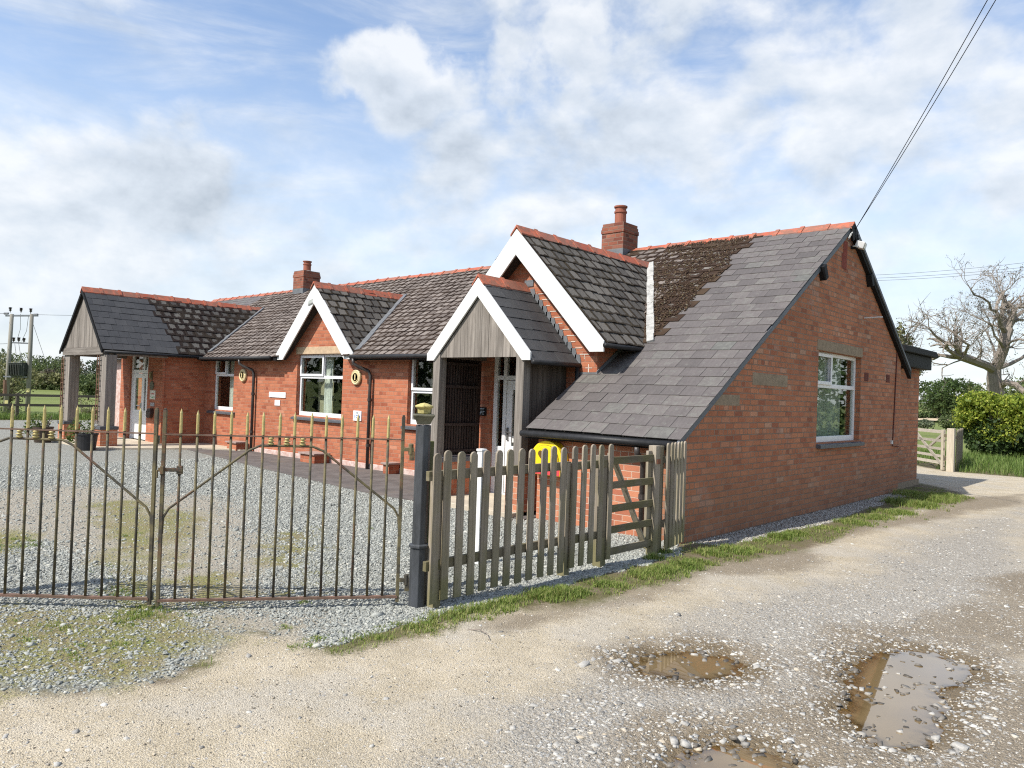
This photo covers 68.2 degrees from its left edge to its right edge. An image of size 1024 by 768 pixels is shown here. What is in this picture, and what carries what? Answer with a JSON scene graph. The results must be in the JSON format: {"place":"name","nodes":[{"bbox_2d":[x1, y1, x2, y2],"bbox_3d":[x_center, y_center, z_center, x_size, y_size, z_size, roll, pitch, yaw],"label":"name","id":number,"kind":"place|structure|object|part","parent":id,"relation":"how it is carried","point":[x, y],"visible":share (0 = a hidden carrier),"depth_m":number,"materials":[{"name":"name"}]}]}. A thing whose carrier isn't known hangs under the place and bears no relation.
{"place":"outdoors","nodes":[
{"label":"outdoors","id":0,"kind":"place"},
{"bbox_2d":[0,420,683,694],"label":"gravel yard","id":1,"kind":"structure","parent":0,"point":[35,452],"depth_m":6.93,"materials":[{"name":"grey gravel"}]},
{"bbox_2d":[23,414,53,442],"bbox_3d":[-12.299,1.121,19.640,0.762,0.767,0.554,2,-1,-3],"label":"planter","id":2,"kind":"object","parent":1,"relation":"on","point":[38,425],"visible":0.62,"depth_m":19.51,"materials":[{"name":"ceramic"}]},
{"bbox_2d":[65,417,98,450],"bbox_3d":[-10.155,1.168,17.870,0.681,0.776,0.630,1,-1,42],"label":"planter","id":3,"kind":"object","parent":1,"relation":"on","point":[83,443],"visible":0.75,"depth_m":17.75,"materials":[{"name":"plastic"}]},
{"bbox_2d":[52,436,244,450],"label":"paved path","id":4,"kind":"structure","parent":1,"relation":"on","point":[131,444],"depth_m":19.30,"materials":[{"name":"concrete"}]},
{"bbox_2d":[408,403,434,607],"bbox_3d":[-0.713,0.963,5.900,0.167,1.633,0.167,2,-1,-8],"label":"gate post","id":5,"kind":"object","parent":1,"relation":"on","point":[418,545],"visible":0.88,"depth_m":5.85,"materials":[{"name":"black metal"}]},
{"bbox_2d":[155,408,414,606],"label":"iron gate","id":6,"kind":"structure","parent":5,"relation":"attached to","point":[162,470],"depth_m":5.71,"materials":[{"name":"gold metal"}]},
{"bbox_2d":[427,441,433,542],"bbox_3d":[-0.711,1.156,6.216,0.149,1.355,0.486,2,-1,-16],"label":"fence post","id":7,"kind":"object","parent":1,"relation":"on","point":[431,454],"visible":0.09,"depth_m":6.36,"materials":[{"name":"brown wood"}]},
{"bbox_2d":[475,448,486,563],"bbox_3d":[-0.318,1.226,7.442,0.079,1.175,0.074,1,-1,42],"label":"marker post","id":8,"kind":"object","parent":1,"relation":"on","point":[480,451],"visible":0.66,"depth_m":7.41,"materials":[{"name":"white paint"}]},
{"bbox_2d":[423,446,571,607],"bbox_3d":[-0.072,1.199,6.436,0.112,1.320,1.780,1,-1,42],"label":"picket fence","id":9,"kind":"object","parent":1,"relation":"on","point":[438,563],"visible":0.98,"depth_m":6.28,"materials":[{"name":"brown wood"}]},
{"bbox_2d":[568,444,613,567],"bbox_3d":[0.727,1.238,7.306,0.125,1.319,0.657,1,-1,42],"label":"picket fence","id":10,"kind":"object","parent":1,"relation":"on","point":[597,536],"visible":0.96,"depth_m":7.28,"materials":[{"name":"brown wood"}]},
{"bbox_2d":[645,445,660,554],"bbox_3d":[1.521,1.299,8.137,0.102,1.275,0.095,1,-1,42],"label":"fence post","id":11,"kind":"object","parent":1,"relation":"on","point":[655,487],"visible":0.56,"depth_m":8.10,"materials":[{"name":"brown wood"}]},
{"bbox_2d":[607,451,653,554],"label":"wooden gate","id":12,"kind":"structure","parent":11,"relation":"attached to","point":[637,525],"depth_m":7.85,"materials":[{"name":"brown wood"}]},
{"bbox_2d":[657,441,686,552],"bbox_3d":[1.799,1.298,8.430,0.134,1.305,0.694,1,-1,38],"label":"picket fence","id":13,"kind":"object","parent":1,"relation":"on","point":[672,523],"visible":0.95,"depth_m":8.35,"materials":[{"name":"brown wood"}]},
{"bbox_2d":[187,449,535,519],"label":"path","id":14,"kind":"structure","parent":0,"point":[317,472],"depth_m":14.79,"materials":[{"name":"grey gravel"}]},
{"bbox_2d":[225,440,244,450],"bbox_3d":[-7.025,1.581,19.247,0.560,0.245,0.323,1,-1,42],"label":"bench","id":15,"kind":"object","parent":14,"relation":"on","point":[237,445],"visible":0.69,"depth_m":19.09,"materials":[{"name":"brick"}]},
{"bbox_2d":[298,451,330,463],"bbox_3d":[-4.396,1.641,16.788,0.640,0.245,0.423,1,-1,42],"label":"bench","id":16,"kind":"object","parent":14,"relation":"on","point":[317,457],"visible":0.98,"depth_m":16.64,"materials":[{"name":"brick"}]},
{"bbox_2d":[381,462,399,473],"bbox_3d":[-2.426,1.687,15.076,0.260,0.245,0.303,1,-1,42],"label":"bench","id":17,"kind":"object","parent":14,"relation":"on","point":[393,467],"visible":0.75,"depth_m":15.02,"materials":[{"name":"brick"}]},
{"bbox_2d":[451,492,535,517],"bbox_3d":[-0.295,1.796,11.357,1.940,0.080,1.320,1,-1,42],"label":"doorstep","id":18,"kind":"object","parent":14,"relation":"on","point":[466,500],"visible":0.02,"depth_m":11.00,"materials":[{"name":"stone"}]},
{"bbox_2d":[0,378,979,454],"bbox_3d":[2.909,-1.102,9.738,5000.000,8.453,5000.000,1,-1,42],"label":"field","id":19,"kind":"structure","parent":0,"point":[44,400],"depth_m":77.83,"materials":[{"name":"green plant"}]},
{"bbox_2d":[0,348,22,379],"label":"tree","id":20,"kind":"object","parent":19,"relation":"on","point":[4,351],"visible":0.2,"depth_m":170.75,"materials":[{"name":"green plant"}]},
{"bbox_2d":[0,352,25,392],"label":"tree","id":21,"kind":"object","parent":19,"relation":"on","point":[2,356],"visible":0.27,"depth_m":61.10,"materials":[{"name":"green plant"}]},
{"bbox_2d":[0,403,26,414],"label":"bramble bush","id":22,"kind":"object","parent":19,"relation":"on","point":[10,408],"visible":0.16,"depth_m":36.66,"materials":[{"name":"green plant"}]},
{"bbox_2d":[3,307,37,413],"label":"transformer poles","id":23,"kind":"object","parent":19,"relation":"on","point":[19,370],"visible":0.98,"depth_m":54.88,"materials":[{"name":"grey wood"}]},
{"bbox_2d":[0,359,41,412],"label":"tree","id":24,"kind":"object","parent":19,"relation":"on","point":[12,391],"visible":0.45,"depth_m":57.89,"materials":[{"name":"green plant"}]},
{"bbox_2d":[3,352,38,381],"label":"tree","id":25,"kind":"object","parent":19,"relation":"on","point":[21,358],"visible":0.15,"depth_m":189.11,"materials":[{"name":"green plant"}]},
{"bbox_2d":[4,367,39,380],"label":"tree","id":26,"kind":"object","parent":19,"relation":"on","point":[33,370],"visible":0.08,"depth_m":159.42,"materials":[{"name":"green plant"}]},
{"bbox_2d":[24,358,49,373],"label":"tree","id":27,"kind":"object","parent":19,"relation":"on","point":[34,362],"visible":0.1,"depth_m":179.45,"materials":[{"name":"green plant"}]},
{"bbox_2d":[0,378,80,390],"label":"field hedge","id":28,"kind":"object","parent":19,"relation":"on","point":[50,387],"visible":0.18,"depth_m":149.02,"materials":[{"name":"green plant"}]},
{"bbox_2d":[32,373,50,389],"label":"tree","id":29,"kind":"object","parent":19,"relation":"on","point":[41,376],"visible":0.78,"depth_m":148.94,"materials":[{"name":"green plant"}]},
{"bbox_2d":[32,355,56,370],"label":"tree","id":30,"kind":"object","parent":19,"relation":"on","point":[42,359],"visible":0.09,"depth_m":198.56,"materials":[{"name":"green plant"}]},
{"bbox_2d":[32,356,64,372],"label":"tree","id":31,"kind":"object","parent":19,"relation":"on","point":[56,365],"visible":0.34,"depth_m":173.87,"materials":[{"name":"green plant"}]},
{"bbox_2d":[40,368,60,373],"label":"tree","id":32,"kind":"object","parent":19,"relation":"on","point":[47,371],"visible":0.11,"depth_m":157.26,"materials":[{"name":"green plant"}]},
{"bbox_2d":[48,372,63,385],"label":"tree","id":33,"kind":"object","parent":19,"relation":"on","point":[54,378],"visible":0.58,"depth_m":148.66,"materials":[{"name":"green plant"}]},
{"bbox_2d":[79,359,87,377],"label":"tree","id":34,"kind":"object","parent":19,"relation":"on","point":[83,365],"visible":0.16,"depth_m":215.11,"materials":[{"name":"green plant"}]},
{"bbox_2d":[78,392,94,413],"bbox_3d":[-21.797,1.553,38.490,1.292,2.298,1.404,1,-1,42],"label":"young tree","id":35,"kind":"object","parent":19,"relation":"on","point":[81,403],"visible":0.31,"depth_m":38.45,"materials":[{"name":"green plant"}]},
{"bbox_2d":[81,407,96,414],"bbox_3d":[-20.195,1.674,36.568,1.259,1.237,1.231,2,-1,-30],"label":"bramble bush","id":36,"kind":"object","parent":19,"relation":"on","point":[88,411],"visible":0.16,"depth_m":36.20,"materials":[{"name":"green plant"}]},
{"bbox_2d":[79,374,99,399],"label":"tree","id":37,"kind":"object","parent":19,"relation":"on","point":[87,384],"visible":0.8,"depth_m":103.76,"materials":[{"name":"green plant"}]},
{"bbox_2d":[81,360,98,378],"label":"tree","id":38,"kind":"object","parent":19,"relation":"on","point":[93,367],"visible":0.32,"depth_m":163.76,"materials":[{"name":"green plant"}]},
{"bbox_2d":[918,419,934,428],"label":"field bush","id":39,"kind":"object","parent":19,"relation":"on","point":[925,423],"visible":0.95,"depth_m":59.71,"materials":[{"name":"green plant"}]},
{"bbox_2d":[896,299,957,375],"bbox_3d":[20.545,-0.780,40.275,4.161,7.806,4.030,2,-1,-28],"label":"young tree","id":40,"kind":"object","parent":19,"relation":"on","point":[905,339],"visible":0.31,"depth_m":39.71,"materials":[{"name":"grey plant"}]},
{"bbox_2d":[919,391,935,411],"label":"tree","id":41,"kind":"object","parent":19,"relation":"on","point":[924,401],"visible":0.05,"depth_m":150.48,"materials":[{"name":"green plant"}]},
{"bbox_2d":[918,410,957,417],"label":"field hedge","id":42,"kind":"object","parent":19,"relation":"on","point":[928,415],"visible":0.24,"depth_m":117.65,"materials":[{"name":"green plant"}]},
{"bbox_2d":[936,414,958,429],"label":"field bush","id":43,"kind":"object","parent":19,"relation":"on","point":[946,423],"visible":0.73,"depth_m":61.71,"materials":[{"name":"green plant"}]},
{"bbox_2d":[918,377,985,416],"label":"round tree","id":44,"kind":"object","parent":19,"relation":"on","point":[940,401],"visible":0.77,"depth_m":110.66,"materials":[{"name":"green plant"}]},
{"bbox_2d":[896,253,1023,395],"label":"bare tree","id":45,"kind":"object","parent":19,"relation":"on","point":[1004,325],"visible":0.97,"depth_m":43.77,"materials":[{"name":"brown plant"}]},
{"bbox_2d":[967,383,986,391],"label":"tree","id":46,"kind":"object","parent":19,"relation":"on","point":[978,388],"visible":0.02,"depth_m":140.18,"materials":[{"name":"green plant"}]},
{"bbox_2d":[950,390,1007,456],"bbox_3d":[17.261,1.477,27.522,2.207,2.558,1.982,2,-1,1],"label":"hedge bush","id":47,"kind":"object","parent":19,"relation":"on","point":[971,415],"visible":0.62,"depth_m":27.31,"materials":[{"name":"green plant"}]},
{"bbox_2d":[979,394,1023,457],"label":"hedge bush","id":48,"kind":"object","parent":19,"relation":"on","point":[1000,432],"visible":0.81,"depth_m":26.40,"materials":[{"name":"green plant"}]},
{"bbox_2d":[994,391,1023,457],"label":"hedge bush","id":49,"kind":"object","parent":19,"relation":"on","point":[1016,402],"visible":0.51,"depth_m":26.11,"materials":[{"name":"green plant"}]},
{"bbox_2d":[1002,375,1023,395],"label":"tree","id":50,"kind":"object","parent":19,"relation":"on","point":[1006,390],"visible":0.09,"depth_m":119.92,"materials":[{"name":"green plant"}]},
{"bbox_2d":[1008,378,1023,395],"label":"tree","id":51,"kind":"object","parent":19,"relation":"on","point":[1013,391],"visible":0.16,"depth_m":110.90,"materials":[{"name":"green plant"}]},
{"bbox_2d":[0,466,1023,767],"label":"track","id":52,"kind":"structure","parent":0,"point":[1000,496],"depth_m":4.42,"materials":[{"name":"beige gravel"}]},
{"bbox_2d":[578,661,589,667],"bbox_3d":[0.441,1.747,4.713,0.064,0.032,0.119,1,-1,42],"label":"stone","id":53,"kind":"object","parent":52,"relation":"on","point":[582,664],"visible":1,"depth_m":4.70,"materials":[{"name":"grey stone"}]},
{"bbox_2d":[612,658,624,662],"bbox_3d":[0.671,1.770,4.836,0.088,0.017,0.051,2,-1,-24],"label":"stone","id":54,"kind":"object","parent":52,"relation":"on","point":[617,660],"visible":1,"depth_m":4.82,"materials":[{"name":"grey stone"}]},
{"bbox_2d":[669,736,678,744],"bbox_3d":[0.800,1.773,3.744,0.042,0.039,0.080,2,-1,0],"label":"stone","id":55,"kind":"object","parent":52,"relation":"on","point":[673,739],"visible":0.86,"depth_m":3.72,"materials":[{"name":"grey stone"}]},
{"bbox_2d":[680,739,691,748],"bbox_3d":[0.856,1.777,3.733,0.057,0.038,0.081,2,-1,1],"label":"stone","id":56,"kind":"object","parent":52,"relation":"on","point":[685,743],"visible":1,"depth_m":3.71,"materials":[{"name":"grey stone"}]},
{"bbox_2d":[644,655,731,679],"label":"puddle","id":57,"kind":"object","parent":52,"relation":"on","point":[698,666],"visible":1,"depth_m":4.85,"materials":[{"name":"liquid"}]},
{"bbox_2d":[672,750,790,767],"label":"puddle","id":58,"kind":"object","parent":52,"relation":"on","point":[722,759],"visible":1,"depth_m":3.58,"materials":[{"name":"liquid"}]},
{"bbox_2d":[738,734,746,741],"bbox_3d":[1.154,1.784,3.800,0.037,0.027,0.060,1,-1,42],"label":"stone","id":59,"kind":"object","parent":52,"relation":"on","point":[741,738],"visible":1,"depth_m":3.79,"materials":[{"name":"grey stone"}]},
{"bbox_2d":[625,648,979,767],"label":"puddle stones","id":60,"kind":"object","parent":52,"relation":"on","point":[936,706],"visible":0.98,"depth_m":4.42,"materials":[{"name":"grey stone"}]},
{"bbox_2d":[888,747,897,751],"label":"stone","id":61,"kind":"object","parent":52,"relation":"on","point":[892,749],"visible":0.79,"depth_m":3.74,"materials":[{"name":"grey stone"}]},
{"bbox_2d":[851,653,965,745],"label":"puddle","id":62,"kind":"object","parent":52,"relation":"on","point":[895,710],"visible":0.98,"depth_m":4.49,"materials":[{"name":"liquid"}]},
{"bbox_2d":[907,754,916,760],"bbox_3d":[1.918,1.797,3.629,0.052,0.028,0.041,2,-1,22],"label":"stone","id":63,"kind":"object","parent":52,"relation":"on","point":[912,757],"visible":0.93,"depth_m":3.62,"materials":[{"name":"grey stone"}]},
{"bbox_2d":[917,428,945,469],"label":"field gate","id":64,"kind":"structure","parent":52,"relation":"on","point":[930,447],"depth_m":21.17,"materials":[{"name":"brown wood"}]},
{"bbox_2d":[930,735,940,740],"bbox_3d":[2.188,1.826,3.899,0.040,0.031,0.090,1,-1,42],"label":"stone","id":65,"kind":"object","parent":52,"relation":"on","point":[937,737],"visible":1,"depth_m":3.89,"materials":[{"name":"grey stone"}]},
{"bbox_2d":[950,741,970,750],"bbox_3d":[2.245,1.813,3.776,0.091,0.032,0.093,3,-1,-44],"label":"stone","id":66,"kind":"object","parent":52,"relation":"on","point":[960,746],"visible":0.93,"depth_m":3.77,"materials":[{"name":"grey stone"}]},
{"bbox_2d":[0,419,1023,695],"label":"ground","id":67,"kind":"structure","parent":0,"point":[590,599],"depth_m":7.07,"materials":[{"name":"green plant"}]},
{"bbox_2d":[0,411,96,419],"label":"grass","id":68,"kind":"structure","parent":67,"relation":"on","point":[55,416],"depth_m":30.24,"materials":[{"name":"green plant"}]},
{"bbox_2d":[0,393,98,418],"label":"post and rail fence","id":69,"kind":"object","parent":67,"relation":"on","point":[17,404],"visible":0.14,"depth_m":30.18,"materials":[{"name":"brown wood"}]},
{"bbox_2d":[57,205,937,543],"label":"brick hall","id":70,"kind":"structure","parent":67,"relation":"on","point":[709,351],"depth_m":12.46,"materials":[{"name":"brick"}]},
{"bbox_2d":[131,373,147,439],"bbox_3d":[-10.463,0.618,21.196,0.960,1.840,0.111,1,-1,42],"label":"door","id":71,"kind":"structure","parent":70,"relation":"in","point":[135,413],"depth_m":21.22,"materials":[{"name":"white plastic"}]},
{"bbox_2d":[146,408,153,417],"bbox_3d":[-9.806,0.791,20.459,0.287,0.277,0.103,1,-1,42],"label":"post box","id":72,"kind":"object","parent":70,"relation":"attached to","point":[149,412],"visible":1,"depth_m":20.39,"materials":[{"name":"black plastic"}]},
{"bbox_2d":[149,372,152,379],"bbox_3d":[-9.811,-0.228,20.523,0.100,0.220,0.083,1,-1,42],"label":"wall lamp","id":73,"kind":"object","parent":70,"relation":"attached to","point":[151,375],"visible":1,"depth_m":20.51,"materials":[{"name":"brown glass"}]},
{"bbox_2d":[150,381,153,389],"bbox_3d":[-9.777,0.043,20.523,0.240,0.240,0.020,1,-1,42],"label":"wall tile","id":74,"kind":"object","parent":70,"relation":"attached to","point":[151,385],"depth_m":20.50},
{"bbox_2d":[150,390,155,398],"bbox_3d":[-9.733,0.294,20.474,0.340,0.240,0.016,1,-1,42],"label":"notice sign","id":75,"kind":"object","parent":70,"relation":"attached to","point":[152,394],"visible":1,"depth_m":20.46,"materials":[{"name":"paper"}]},
{"bbox_2d":[215,361,233,410],"bbox_3d":[-7.670,-0.016,20.319,1.190,1.440,0.085,1,-1,42],"label":"window","id":76,"kind":"structure","parent":70,"relation":"in","point":[226,373],"depth_m":20.56,"materials":[{"name":"white plastic"}]},
{"bbox_2d":[229,361,234,406],"bbox_3d":[-7.567,-0.010,20.485,0.280,1.380,0.056,1,-1,42],"label":"curtain","id":77,"kind":"object","parent":70,"relation":"hanging from","point":[231,385],"visible":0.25,"depth_m":20.50,"materials":[{"name":"white fabric"}]},
{"bbox_2d":[239,369,246,381],"bbox_3d":[-6.927,-0.226,19.459,0.330,0.330,0.072,1,-1,42],"label":"wall plaque","id":78,"kind":"object","parent":70,"relation":"attached to","point":[242,375],"depth_m":19.41,"materials":[{"name":"metal"}]},
{"bbox_2d":[269,392,285,397],"bbox_3d":[-5.694,0.263,18.347,0.755,0.130,0.022,1,-1,42],"label":"wall sign","id":79,"kind":"object","parent":70,"relation":"attached to","point":[278,394],"visible":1,"depth_m":18.30,"materials":[{"name":"white plastic"}]},
{"bbox_2d":[299,354,342,417],"bbox_3d":[-4.326,0.036,17.278,1.830,1.430,0.085,1,-1,42],"label":"window","id":80,"kind":"structure","parent":70,"relation":"in","point":[324,356],"depth_m":17.41,"materials":[{"name":"white plastic"}]},
{"bbox_2d":[323,357,333,412],"bbox_3d":[-4.230,0.047,17.450,0.340,1.380,0.056,1,-1,42],"label":"curtain","id":81,"kind":"object","parent":70,"relation":"hanging from","point":[328,390],"visible":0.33,"depth_m":17.43,"materials":[{"name":"white fabric"}]},
{"bbox_2d":[351,370,361,384],"bbox_3d":[-3.340,-0.144,16.195,0.330,0.330,0.072,1,-1,42],"label":"wall plaque","id":82,"kind":"object","parent":70,"relation":"attached to","point":[356,376],"depth_m":16.15,"materials":[{"name":"beige ceramic"}]},
{"bbox_2d":[353,411,361,420],"bbox_3d":[-3.307,0.680,16.159,0.285,0.215,0.023,1,-1,42],"label":"notice sign","id":83,"kind":"object","parent":70,"relation":"attached to","point":[355,414],"visible":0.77,"depth_m":16.16,"materials":[{"name":"white plastic"}]},
{"bbox_2d":[410,360,431,424],"bbox_3d":[-1.398,0.114,14.613,1.650,1.410,0.085,1,-1,42],"label":"window","id":84,"kind":"structure","parent":70,"relation":"in","point":[414,390],"depth_m":15.11,"materials":[{"name":"white plastic"}]},
{"bbox_2d":[480,407,486,415],"bbox_3d":[-0.498,0.452,12.478,0.205,0.140,0.020,1,-1,42],"label":"door plaque","id":85,"kind":"object","parent":70,"relation":"attached to","point":[483,411],"depth_m":12.44,"materials":[{"name":"black plastic"}]},
{"bbox_2d":[504,381,515,491],"bbox_3d":[0.152,0.849,11.951,0.710,1.800,0.115,1,-1,42],"label":"door","id":86,"kind":"structure","parent":70,"relation":"in","point":[511,384],"depth_m":12.15,"materials":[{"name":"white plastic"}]},
{"bbox_2d":[534,441,567,476],"bbox_3d":[0.488,0.978,9.998,0.520,0.454,0.188,1,-1,42],"label":"defibrillator cabinet","id":87,"kind":"object","parent":70,"relation":"attached to","point":[540,446],"visible":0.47,"depth_m":9.93,"materials":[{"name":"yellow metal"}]},
{"bbox_3d":[0.440,0.948,9.944,0.420,0.279,0.017,1,-1,42],"label":"door","id":88,"kind":"part","parent":87,"relation":"part of","materials":[{"name":"yellow metal"}]},
{"bbox_2d":[816,351,855,442],"bbox_3d":[5.375,0.230,12.642,0.085,1.460,2.020,1,-1,42],"label":"window","id":89,"kind":"structure","parent":70,"relation":"in","point":[828,383],"depth_m":12.85,"materials":[{"name":"white plastic"}]},
{"bbox_2d":[816,356,840,435],"bbox_3d":[5.430,0.237,13.018,0.076,1.400,1.230,1,-1,42],"label":"window pane","id":90,"kind":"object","parent":89,"relation":"in","point":[828,411],"visible":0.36,"depth_m":12.97,"materials":[{"name":"clear glass"}]},
{"bbox_2d":[848,225,859,246],"bbox_3d":[5.755,-2.492,12.732,0.055,0.371,0.461,1,-1,44],"label":"cable bracket","id":91,"kind":"object","parent":70,"relation":"attached to","point":[852,235],"visible":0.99,"depth_m":12.69,"materials":[{"name":"black plastic"}]},
{"bbox_2d":[851,240,866,249],"bbox_3d":[5.881,-2.352,12.816,0.250,0.143,0.160,2,-1,25],"label":"floodlight","id":92,"kind":"object","parent":70,"relation":"attached to","point":[861,245],"visible":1,"depth_m":12.75,"materials":[{"name":"white plastic"}]},
{"bbox_2d":[856,0,987,227],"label":"overhead cable","id":93,"kind":"object","parent":70,"relation":"attached to","point":[927,105],"visible":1,"depth_m":9.94,"materials":[{"name":"black plastic"}]},
{"bbox_2d":[858,0,995,224],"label":"overhead cable","id":94,"kind":"object","parent":70,"relation":"attached to","point":[933,103],"visible":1,"depth_m":9.92,"materials":[{"name":"black plastic"}]},
{"bbox_2d":[943,428,955,471],"bbox_3d":[11.796,1.827,20.384,0.240,1.260,0.190,1,-1,42],"label":"fence post","id":95,"kind":"object","parent":67,"relation":"on","point":[949,457],"visible":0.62,"depth_m":20.31,"materials":[{"name":"brown wood"}]},
{"bbox_2d":[955,428,962,471],"bbox_3d":[12.882,1.874,21.821,0.090,1.178,3.365,2,-1,33],"label":"board fence","id":96,"kind":"object","parent":67,"relation":"on","point":[959,443],"visible":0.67,"depth_m":21.37,"materials":[{"name":"grey wood"}]},
{"bbox_2d":[0,0,1023,400],"label":"sky","id":97,"kind":"structure","parent":0,"point":[207,150],"materials":[{"name":"blue"}]},
{"bbox_2d":[690,492,909,545],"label":"gravel","id":98,"kind":"structure","parent":0,"point":[829,512],"depth_m":10.71,"materials":[{"name":"grey gravel"}]},
{"bbox_2d":[918,417,938,420],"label":"ploughed land","id":99,"kind":"structure","parent":0,"point":[932,419],"depth_m":106.92,"materials":[{"name":"soil"}]},
{"bbox_2d":[877,270,1020,280],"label":"power line","id":100,"kind":"object","parent":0,"point":[950,276],"visible":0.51,"depth_m":65.70,"materials":[{"name":"metal"}]},
{"bbox_2d":[883,263,1018,274],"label":"power line","id":101,"kind":"object","parent":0,"point":[946,270],"visible":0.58,"depth_m":65.64,"materials":[{"name":"metal"}]},
{"bbox_2d":[889,267,1023,277],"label":"power line","id":102,"kind":"object","parent":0,"point":[955,273],"visible":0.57,"depth_m":65.22,"materials":[{"name":"metal"}]},
{"bbox_2d":[917,447,1023,476],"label":"grass","id":103,"kind":"structure","parent":0,"point":[1002,465],"depth_m":22.48,"materials":[{"name":"green plant"}]},
{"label":"gate post","id":104,"kind":"object","parent":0,"visible":0},
{"bbox_2d":[0,404,159,604],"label":"iron gate","id":105,"kind":"structure","parent":104,"relation":"attached to","point":[151,514],"depth_m":5.57,"materials":[{"name":"gold metal"}]}
]}

